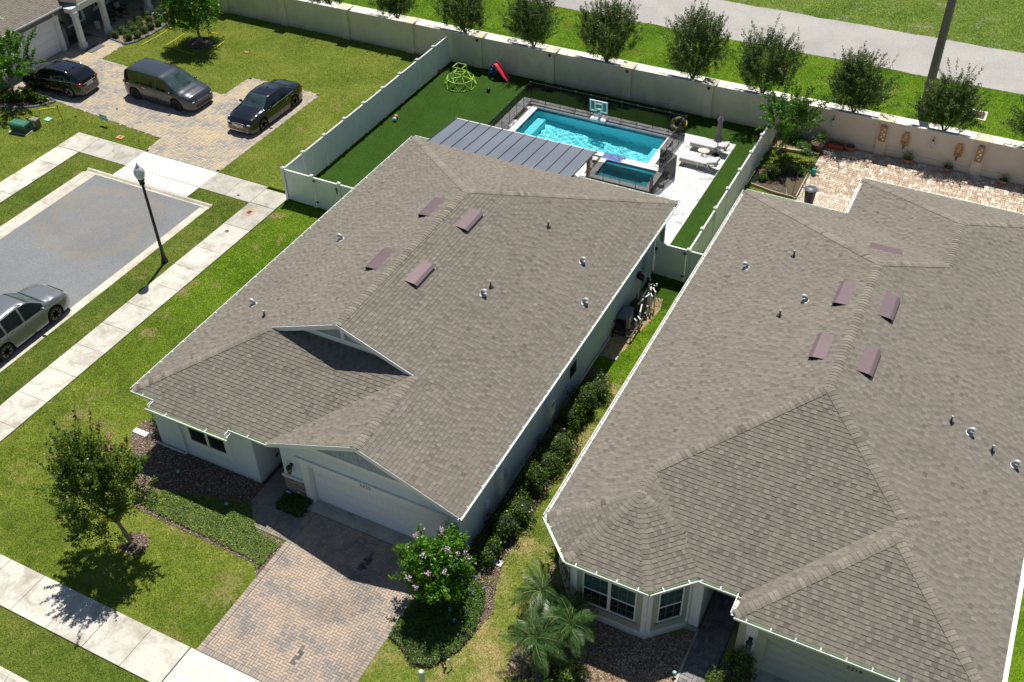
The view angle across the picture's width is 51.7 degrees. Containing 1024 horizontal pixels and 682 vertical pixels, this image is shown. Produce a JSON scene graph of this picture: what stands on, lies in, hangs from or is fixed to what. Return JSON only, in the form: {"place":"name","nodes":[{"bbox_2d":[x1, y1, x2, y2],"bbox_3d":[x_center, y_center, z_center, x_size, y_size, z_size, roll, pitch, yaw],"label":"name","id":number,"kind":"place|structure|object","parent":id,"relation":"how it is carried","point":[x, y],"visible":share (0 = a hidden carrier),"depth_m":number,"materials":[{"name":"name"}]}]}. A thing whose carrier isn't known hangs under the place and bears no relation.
{"place":"outdoors","nodes":[
{"label":"outdoors","id":0,"kind":"place"},
{"bbox_2d":[0,146,78,203],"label":"pavement","id":1,"kind":"structure","parent":0,"point":[28,174],"depth_m":54.61,"materials":[{"name":"concrete"}]},
{"bbox_2d":[0,152,124,225],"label":"grass verge","id":2,"kind":"object","parent":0,"point":[54,185],"depth_m":53.90,"materials":[{"name":"green plant"}]},
{"bbox_2d":[0,109,133,181],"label":"lawn","id":3,"kind":"structure","parent":0,"point":[7,144],"depth_m":56.84,"materials":[{"name":"green plant"}]},
{"bbox_2d":[8,118,34,135],"bbox_3d":[-26.857,-11.702,57.679,1.200,0.630,0.760,13,43,16],"label":"utility box","id":4,"kind":"object","parent":3,"relation":"on","point":[20,127],"visible":1,"depth_m":57.49,"materials":[{"name":"metal"}]},
{"bbox_2d":[0,607,145,681],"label":"grass verge","id":5,"kind":"object","parent":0,"point":[46,651],"depth_m":32.81,"materials":[{"name":"green plant"}]},
{"bbox_2d":[0,0,153,86],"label":"house","id":6,"kind":"structure","parent":0,"point":[57,23],"depth_m":63.89,"materials":[{"name":"paint"}]},
{"bbox_2d":[0,22,61,77],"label":"garage door","id":7,"kind":"structure","parent":6,"relation":"in","point":[46,43],"depth_m":63.81,"materials":[{"name":"white metal"}]},
{"bbox_2d":[0,175,200,362],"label":"road","id":8,"kind":"structure","parent":0,"point":[83,240],"depth_m":50.17,"materials":[{"name":"grey asphalt"}]},
{"bbox_2d":[0,283,69,359],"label":"crossover car","id":9,"kind":"object","parent":8,"relation":"on","point":[27,312],"visible":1,"depth_m":44.03,"materials":[{"name":"silver metal"}]},
{"bbox_2d":[0,188,247,404],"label":"grass verge","id":10,"kind":"object","parent":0,"point":[88,325],"depth_m":46.47,"materials":[{"name":"green plant"}]},
{"bbox_2d":[133,163,167,263],"bbox_3d":[-15.979,-5.626,46.746,0.470,5.270,0.465,18,44,21],"label":"street lamp","id":11,"kind":"object","parent":10,"relation":"on","point":[139,172],"visible":1,"depth_m":46.34,"materials":[{"name":"black metal"}]},
{"bbox_2d":[0,554,259,681],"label":"pavement","id":12,"kind":"structure","parent":0,"point":[108,634],"depth_m":33.50,"materials":[{"name":"concrete"}]},
{"bbox_2d":[0,202,273,442],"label":"pavement","id":13,"kind":"structure","parent":0,"point":[23,404],"depth_m":45.17,"materials":[{"name":"concrete"}]},
{"bbox_2d":[1,0,319,172],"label":"driveway","id":14,"kind":"structure","parent":0,"point":[205,136],"depth_m":59.21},
{"bbox_2d":[22,58,98,97],"bbox_3d":[-26.245,-15.396,61.104,4.450,1.561,2.209,14,43,17],"label":"crossover car","id":15,"kind":"object","parent":14,"relation":"on","point":[69,78],"visible":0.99,"depth_m":60.41,"materials":[{"name":"black paint"}]},
{"bbox_2d":[122,57,212,110],"bbox_3d":[-19.554,-14.581,59.811,5.200,1.780,2.409,19,45,22],"label":"minivan","id":16,"kind":"object","parent":14,"relation":"on","point":[177,88],"visible":1,"depth_m":59.18,"materials":[{"name":"grey paint"}]},
{"bbox_2d":[227,79,302,133],"bbox_3d":[-13.643,-13.175,58.234,2.249,1.506,4.946,18,44,21],"label":"sedan","id":17,"kind":"object","parent":14,"relation":"on","point":[258,107],"visible":1,"depth_m":57.51,"materials":[{"name":"black paint"}]},
{"bbox_2d":[0,200,327,649],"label":"lawn","id":18,"kind":"structure","parent":0,"point":[21,507],"depth_m":37.13,"materials":[{"name":"green plant"}]},
{"bbox_2d":[120,533,148,554],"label":"tree mulch","id":19,"kind":"object","parent":18,"relation":"on","point":[136,545],"visible":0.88,"depth_m":36.11,"materials":[{"name":"brown wood"}]},
{"bbox_2d":[30,407,162,558],"bbox_3d":[-13.489,4.729,34.118,3.896,6.276,3.584,18,44,21],"label":"crepe myrtle","id":20,"kind":"object","parent":19,"relation":"on","point":[81,465],"visible":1,"depth_m":33.44,"materials":[{"name":"green plant"}]},
{"bbox_2d":[129,418,282,575],"bbox_3d":[-11.281,5.443,37.932,9.078,0.112,3.667,28,49,29],"label":"mulch bed","id":21,"kind":"object","parent":18,"relation":"on","point":[199,480],"visible":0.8,"depth_m":38.20,"materials":[{"name":"brown wood"}]},
{"bbox_2d":[144,489,278,568],"bbox_3d":[-10.399,6.157,36.875,5.618,0.162,2.294,18,44,21],"label":"ground cover","id":22,"kind":"object","parent":21,"relation":"on","point":[190,520],"visible":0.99,"depth_m":36.81,"materials":[{"name":"green plant"}]},
{"bbox_2d":[283,169,316,207],"bbox_3d":[-10.267,-7.457,51.324,1.690,1.935,0.170,18,44,21],"label":"fence","id":23,"kind":"object","parent":18,"relation":"on","point":[300,187],"visible":1,"depth_m":51.30,"materials":[{"name":"white plastic"}]},
{"bbox_2d":[58,132,286,209],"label":"pavement","id":24,"kind":"structure","parent":0,"point":[175,176],"depth_m":54.12,"materials":[{"name":"concrete"}]},
{"bbox_2d":[0,10,450,192],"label":"lawn","id":25,"kind":"structure","parent":0,"point":[318,126],"depth_m":62.46,"materials":[{"name":"green plant"}]},
{"bbox_2d":[0,85,50,106],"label":"planting bed","id":26,"kind":"object","parent":25,"relation":"in","point":[12,102],"visible":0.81,"depth_m":60.27,"materials":[{"name":"brown soil"}]},
{"bbox_2d":[0,15,46,95],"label":"crepe myrtle","id":27,"kind":"object","parent":26,"relation":"on","point":[10,59],"visible":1,"depth_m":59.07,"materials":[{"name":"green plant"}]},
{"bbox_2d":[189,39,210,46],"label":"tree bed","id":28,"kind":"object","parent":25,"relation":"on","point":[195,43],"visible":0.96,"depth_m":65.73,"materials":[{"name":"brown soil"}]},
{"bbox_2d":[156,0,223,42],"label":"oak tree","id":29,"kind":"object","parent":28,"relation":"on","point":[201,10],"visible":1,"depth_m":63.85,"materials":[{"name":"green plant"}]},
{"bbox_2d":[280,35,449,199],"bbox_3d":[-7.430,-12.494,57.059,0.170,1.935,16.356,18,44,21],"label":"fence","id":30,"kind":"object","parent":25,"relation":"on","point":[331,145],"visible":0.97,"depth_m":56.66,"materials":[{"name":"white plastic"}]},
{"bbox_2d":[196,462,418,681],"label":"driveway","id":31,"kind":"structure","parent":0,"point":[322,598],"depth_m":34.25,"materials":[{"name":"brick"}]},
{"bbox_2d":[275,489,312,517],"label":"hedge","id":32,"kind":"object","parent":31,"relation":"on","point":[296,504],"visible":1,"depth_m":37.13,"materials":[{"name":"green plant"}]},
{"bbox_2d":[288,61,763,309],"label":"artificial turf","id":33,"kind":"structure","parent":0,"point":[479,116],"depth_m":57.01,"materials":[{"name":"green plastic"}]},
{"bbox_2d":[313,177,338,209],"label":"gate","id":34,"kind":"structure","parent":33,"relation":"on","point":[326,195],"depth_m":50.72,"materials":[{"name":"white plastic"}]},
{"bbox_2d":[683,105,780,282],"bbox_3d":[10.822,-7.448,50.731,0.170,1.935,14.326,18,44,21],"label":"fence","id":35,"kind":"object","parent":33,"relation":"on","point":[712,225],"visible":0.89,"depth_m":50.05,"materials":[{"name":"white plastic"}]},
{"bbox_2d":[654,239,686,280],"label":"gate","id":36,"kind":"structure","parent":35,"relation":"attached to","point":[670,261],"depth_m":46.24,"materials":[{"name":"white plastic"}]},
{"bbox_2d":[358,382,739,681],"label":"lawn","id":37,"kind":"structure","parent":0,"point":[731,644],"depth_m":33.22,"materials":[{"name":"green plant"}]},
{"bbox_2d":[130,135,678,577],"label":"house","id":38,"kind":"structure","parent":37,"relation":"on","point":[406,336],"depth_m":38.12,"materials":[{"name":"concrete"}]},
{"bbox_2d":[187,427,227,454],"bbox_3d":[-10.958,3.518,37.939,1.710,0.880,0.050,18,44,21],"label":"window","id":39,"kind":"structure","parent":38,"relation":"in","point":[208,441],"depth_m":38.02,"materials":[{"name":"black glass"}]},
{"bbox_2d":[312,468,440,538],"bbox_3d":[-4.562,5.625,35.942,5.160,1.930,0.033,18,44,21],"label":"garage door","id":40,"kind":"structure","parent":38,"relation":"in","point":[377,508],"depth_m":36.08,"materials":[{"name":"white metal"}]},
{"bbox_2d":[388,367,609,668],"bbox_3d":[0.356,5.637,37.386,2.550,0.112,14.900,18,44,21],"label":"mulch bed","id":41,"kind":"object","parent":37,"relation":"on","point":[496,573],"visible":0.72,"depth_m":34.99,"materials":[{"name":"brown wood"}]},
{"bbox_2d":[387,521,476,605],"bbox_3d":[-2.535,7.158,33.285,2.906,3.288,2.677,18,44,21],"label":"flowering bush","id":42,"kind":"object","parent":41,"relation":"on","point":[444,561],"visible":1,"depth_m":32.57,"materials":[{"name":"green plant"}]},
{"bbox_2d":[388,572,485,665],"bbox_3d":[-2.209,8.709,33.609,2.454,0.226,3.934,18,44,21],"label":"ground cover","id":43,"kind":"object","parent":41,"relation":"on","point":[426,640],"visible":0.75,"depth_m":33.28,"materials":[{"name":"green plant"}]},
{"bbox_2d":[467,534,505,572],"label":"shrub","id":44,"kind":"object","parent":41,"relation":"on","point":[488,551],"visible":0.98,"depth_m":35.03,"materials":[{"name":"green plant"}]},
{"bbox_2d":[483,505,524,544],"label":"shrub","id":45,"kind":"object","parent":41,"relation":"on","point":[504,525],"visible":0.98,"depth_m":35.66,"materials":[{"name":"green plant"}]},
{"bbox_2d":[497,483,541,525],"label":"shrub","id":46,"kind":"object","parent":41,"relation":"on","point":[521,504],"visible":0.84,"depth_m":36.24,"materials":[{"name":"green plant"}]},
{"bbox_2d":[513,455,553,494],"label":"shrub","id":47,"kind":"object","parent":41,"relation":"on","point":[534,476],"visible":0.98,"depth_m":37.12,"materials":[{"name":"green plant"}]},
{"bbox_2d":[529,443,566,474],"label":"shrub","id":48,"kind":"object","parent":41,"relation":"on","point":[549,461],"visible":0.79,"depth_m":37.94,"materials":[{"name":"green plant"}]},
{"bbox_2d":[532,423,584,465],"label":"shrub","id":49,"kind":"object","parent":41,"relation":"on","point":[562,443],"visible":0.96,"depth_m":38.55,"materials":[{"name":"green plant"}]},
{"bbox_2d":[555,402,586,435],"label":"shrub","id":50,"kind":"object","parent":41,"relation":"on","point":[572,416],"visible":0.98,"depth_m":39.53,"materials":[{"name":"green plant"}]},
{"bbox_2d":[563,382,602,414],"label":"shrub","id":51,"kind":"object","parent":41,"relation":"on","point":[585,396],"visible":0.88,"depth_m":39.98,"materials":[{"name":"green plant"}]},
{"bbox_2d":[574,368,614,402],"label":"shrub","id":52,"kind":"object","parent":41,"relation":"on","point":[602,386],"visible":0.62,"depth_m":40.90,"materials":[{"name":"green plant"}]},
{"bbox_2d":[505,560,756,681],"bbox_3d":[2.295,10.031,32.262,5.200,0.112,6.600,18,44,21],"label":"gravel bed","id":53,"kind":"object","parent":37,"relation":"on","point":[630,637],"visible":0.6,"depth_m":32.51,"materials":[{"name":"brown gravel"}]},
{"bbox_2d":[499,603,569,676],"bbox_3d":[0.839,9.164,31.913,2.060,1.732,2.045,31,51,32],"label":"palm","id":54,"kind":"object","parent":53,"relation":"on","point":[535,640],"visible":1,"depth_m":31.54,"materials":[{"name":"green plant"}]},
{"bbox_2d":[509,557,573,625],"bbox_3d":[1.042,8.077,33.052,1.970,1.876,2.191,18,44,21],"label":"palm","id":55,"kind":"object","parent":53,"relation":"on","point":[542,595],"visible":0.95,"depth_m":32.82,"materials":[{"name":"green plant"}]},
{"bbox_2d":[542,654,587,681],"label":"garden shrub","id":56,"kind":"object","parent":53,"relation":"on","point":[560,673],"visible":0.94,"depth_m":31.67,"materials":[{"name":"green plant"}]},
{"bbox_2d":[536,591,599,658],"bbox_3d":[1.751,8.741,32.143,1.915,2.037,2.200,18,44,21],"label":"palm","id":57,"kind":"object","parent":53,"relation":"on","point":[572,629],"visible":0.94,"depth_m":31.72,"materials":[{"name":"green plant"}]},
{"bbox_2d":[543,178,1023,681],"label":"house","id":58,"kind":"structure","parent":37,"relation":"on","point":[804,446],"depth_m":33.17,"materials":[{"name":"concrete"}]},
{"bbox_2d":[582,572,637,621],"bbox_3d":[2.975,7.816,32.334,1.770,1.500,0.050,18,44,21],"label":"window","id":59,"kind":"structure","parent":58,"relation":"in","point":[613,598],"depth_m":32.32,"materials":[{"name":"glass"}]},
{"bbox_2d":[656,587,684,622],"bbox_3d":[4.813,8.003,32.068,0.826,1.500,0.050,-13,42,-13],"label":"window","id":60,"kind":"structure","parent":58,"relation":"in","point":[670,604],"depth_m":32.09,"materials":[{"name":"glass"}]},
{"bbox_2d":[760,639,877,681],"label":"garage door","id":61,"kind":"structure","parent":58,"relation":"in","point":[787,663],"depth_m":30.99,"materials":[{"name":"white metal"}]},
{"bbox_2d":[504,101,735,244],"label":"pool deck","id":62,"kind":"structure","parent":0,"point":[686,186],"depth_m":53.17,"materials":[{"name":"white concrete"}]},
{"bbox_2d":[427,118,596,178],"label":"patio roof","id":63,"kind":"structure","parent":62,"relation":"on","point":[523,149],"depth_m":50.17,"materials":[{"name":"metal"}]},
{"bbox_2d":[487,81,686,193],"bbox_3d":[3.314,-9.638,53.905,10.028,1.260,9.758,18,44,21],"label":"pool fence","id":64,"kind":"object","parent":62,"relation":"on","point":[674,124],"visible":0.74,"depth_m":56.34,"materials":[{"name":"black metal"}]},
{"bbox_2d":[509,105,669,166],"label":"swimming pool","id":65,"kind":"structure","parent":62,"relation":"in","point":[636,145],"depth_m":56.62,"materials":[{"name":"liquid"}]},
{"bbox_2d":[599,152,660,174],"bbox_3d":[5.806,-8.099,53.771,3.418,1.320,2.630,18,44,21],"label":"spa","id":66,"kind":"object","parent":62,"relation":"in","point":[613,159],"visible":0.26,"depth_m":53.93,"materials":[{"name":"paint"}]},
{"bbox_2d":[679,152,719,172],"bbox_3d":[9.519,-9.155,53.639,1.976,0.654,0.741,18,44,21],"label":"sun lounger","id":67,"kind":"object","parent":62,"relation":"on","point":[702,161],"visible":1,"depth_m":53.52,"materials":[{"name":"beige plastic"}]},
{"bbox_2d":[690,137,729,156],"bbox_3d":[10.254,-10.147,54.764,1.976,0.654,0.741,18,44,21],"label":"sun lounger","id":68,"kind":"object","parent":62,"relation":"on","point":[703,143],"visible":0.94,"depth_m":54.65,"materials":[{"name":"beige plastic"}]},
{"bbox_2d":[591,274,684,385],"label":"lawn","id":69,"kind":"structure","parent":0,"point":[629,350],"depth_m":42.96,"materials":[{"name":"green plant"}]},
{"bbox_2d":[599,290,662,357],"bbox_3d":[5.113,-0.630,44.489,1.300,0.112,4.700,18,44,21],"label":"pebble bed","id":70,"kind":"object","parent":69,"relation":"on","point":[627,332],"visible":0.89,"depth_m":43.95,"materials":[{"name":"gravel"}]},
{"bbox_2d":[264,23,1016,593],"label":"ground","id":71,"kind":"structure","parent":0,"point":[708,245],"depth_m":53.10,"materials":[{"name":"green plant"}]},
{"bbox_2d":[0,171,93,238],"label":"kerb","id":72,"kind":"structure","parent":71,"relation":"on","point":[26,215],"depth_m":52.36,"materials":[{"name":"concrete"}]},
{"bbox_2d":[0,207,207,372],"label":"kerb","id":73,"kind":"structure","parent":71,"relation":"on","point":[80,304],"depth_m":46.91,"materials":[{"name":"concrete"}]},
{"bbox_2d":[85,168,212,208],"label":"kerb","id":74,"kind":"structure","parent":71,"relation":"on","point":[91,171],"depth_m":53.21,"materials":[{"name":"concrete"}]},
{"bbox_2d":[216,0,1023,185],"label":"boundary wall","id":75,"kind":"structure","parent":71,"relation":"on","point":[705,97],"depth_m":58.54,"materials":[{"name":"concrete"}]},
{"bbox_2d":[309,0,1023,146],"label":"pavement","id":76,"kind":"structure","parent":0,"point":[721,82],"depth_m":61.73,"materials":[{"name":"concrete"}]},
{"bbox_2d":[336,0,1023,140],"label":"roadside grass","id":77,"kind":"structure","parent":0,"point":[734,77],"depth_m":62.09,"materials":[{"name":"green plant"}]},
{"bbox_2d":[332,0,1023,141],"bbox_3d":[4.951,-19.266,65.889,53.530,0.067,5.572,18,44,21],"label":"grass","id":78,"kind":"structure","parent":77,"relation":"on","point":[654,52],"depth_m":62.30,"materials":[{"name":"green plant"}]},
{"bbox_2d":[918,0,956,114],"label":"utility pole","id":79,"kind":"object","parent":77,"relation":"on","point":[942,38],"visible":0.84,"depth_m":54.61,"materials":[{"name":"wood"}]},
{"bbox_2d":[674,590,788,681],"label":"garden path","id":80,"kind":"structure","parent":0,"point":[709,641],"depth_m":32.75,"materials":[{"name":"concrete"}]},
{"bbox_2d":[531,0,1023,93],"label":"cycle path","id":81,"kind":"structure","parent":0,"point":[1003,70],"depth_m":64.48,"materials":[{"name":"concrete"}]},
{"bbox_2d":[744,133,825,199],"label":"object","id":82,"kind":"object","parent":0,"point":[795,163],"depth_m":54.11,"materials":[{"name":"green plant"}]},
{"bbox_2d":[752,164,805,198],"bbox_3d":[13.365,-8.058,52.785,2.310,0.075,2.740,18,44,21],"label":"soil bed","id":83,"kind":"object","parent":82,"relation":"on","point":[782,179],"visible":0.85,"depth_m":52.55,"materials":[{"name":"brown soil"}]},
{"bbox_2d":[743,134,820,199],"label":"grass","id":84,"kind":"structure","parent":82,"relation":"on","point":[804,166],"depth_m":53.94,"materials":[{"name":"green plant"}]},
{"bbox_2d":[756,76,830,155],"bbox_3d":[13.776,-10.905,52.847,3.727,4.384,4.309,18,44,21],"label":"crepe myrtle","id":85,"kind":"object","parent":82,"relation":"on","point":[797,106],"visible":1,"depth_m":52.68,"materials":[{"name":"green plant"}]},
{"bbox_2d":[725,0,1023,52],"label":"field","id":86,"kind":"structure","parent":0,"point":[920,16],"depth_m":66.92,"materials":[{"name":"green plant"}]},
{"bbox_2d":[795,143,1023,213],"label":"patio","id":87,"kind":"structure","parent":0,"point":[837,178],"depth_m":52.44,"materials":[{"name":"beige stone"}]},
{"bbox_2d":[1008,588,1023,681],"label":"lawn","id":88,"kind":"structure","parent":0,"point":[1015,649],"depth_m":32.35,"materials":[{"name":"green plant"}]},
{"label":"gravel bed","id":89,"kind":"structure","parent":0,"visible":0},
{"bbox_2d":[721,643,756,681],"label":"shrub","id":90,"kind":"object","parent":89,"relation":"on","point":[739,666],"visible":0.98,"depth_m":31.29,"materials":[{"name":"green plant"}]},
{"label":"planting strip","id":91,"kind":"structure","parent":0,"visible":0},
{"bbox_2d":[366,0,418,18],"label":"crepe myrtle","id":92,"kind":"object","parent":91,"relation":"on","point":[390,6],"visible":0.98,"depth_m":63.99,"materials":[{"name":"green plant"}]},
{"bbox_2d":[427,0,490,32],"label":"crepe myrtle","id":93,"kind":"object","parent":91,"relation":"on","point":[455,13],"visible":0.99,"depth_m":61.90,"materials":[{"name":"green plant"}]},
{"bbox_2d":[497,0,566,46],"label":"crepe myrtle","id":94,"kind":"object","parent":91,"relation":"on","point":[533,13],"visible":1,"depth_m":60.28,"materials":[{"name":"green plant"}]},
{"bbox_2d":[569,0,649,62],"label":"crepe myrtle","id":95,"kind":"object","parent":91,"relation":"on","point":[599,28],"visible":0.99,"depth_m":58.39,"materials":[{"name":"green plant"}]},
{"bbox_2d":[657,0,736,79],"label":"crepe myrtle","id":96,"kind":"object","parent":91,"relation":"on","point":[702,32],"visible":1,"depth_m":56.49,"materials":[{"name":"green plant"}]},
{"bbox_2d":[728,13,809,93],"bbox_3d":[13.451,-14.394,55.836,4.139,5.755,4.091,18,44,21],"label":"crepe myrtle","id":97,"kind":"object","parent":91,"relation":"on","point":[777,66],"visible":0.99,"depth_m":55.21,"materials":[{"name":"green plant"}]},
{"bbox_2d":[821,40,901,114],"bbox_3d":[17.621,-13.199,54.469,4.196,5.588,4.516,-4,41,-3],"label":"crepe myrtle","id":98,"kind":"object","parent":91,"relation":"on","point":[848,74],"visible":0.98,"depth_m":53.52,"materials":[{"name":"green plant"}]},
{"bbox_2d":[905,55,990,132],"bbox_3d":[22.011,-11.710,52.919,4.110,5.208,3.941,18,44,21],"label":"crepe myrtle","id":99,"kind":"object","parent":91,"relation":"on","point":[955,94],"visible":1,"depth_m":52.15,"materials":[{"name":"green plant"}]},
{"bbox_2d":[1000,94,1023,146],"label":"crepe myrtle","id":100,"kind":"object","parent":91,"relation":"on","point":[1020,117],"visible":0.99,"depth_m":51.42,"materials":[{"name":"green plant"}]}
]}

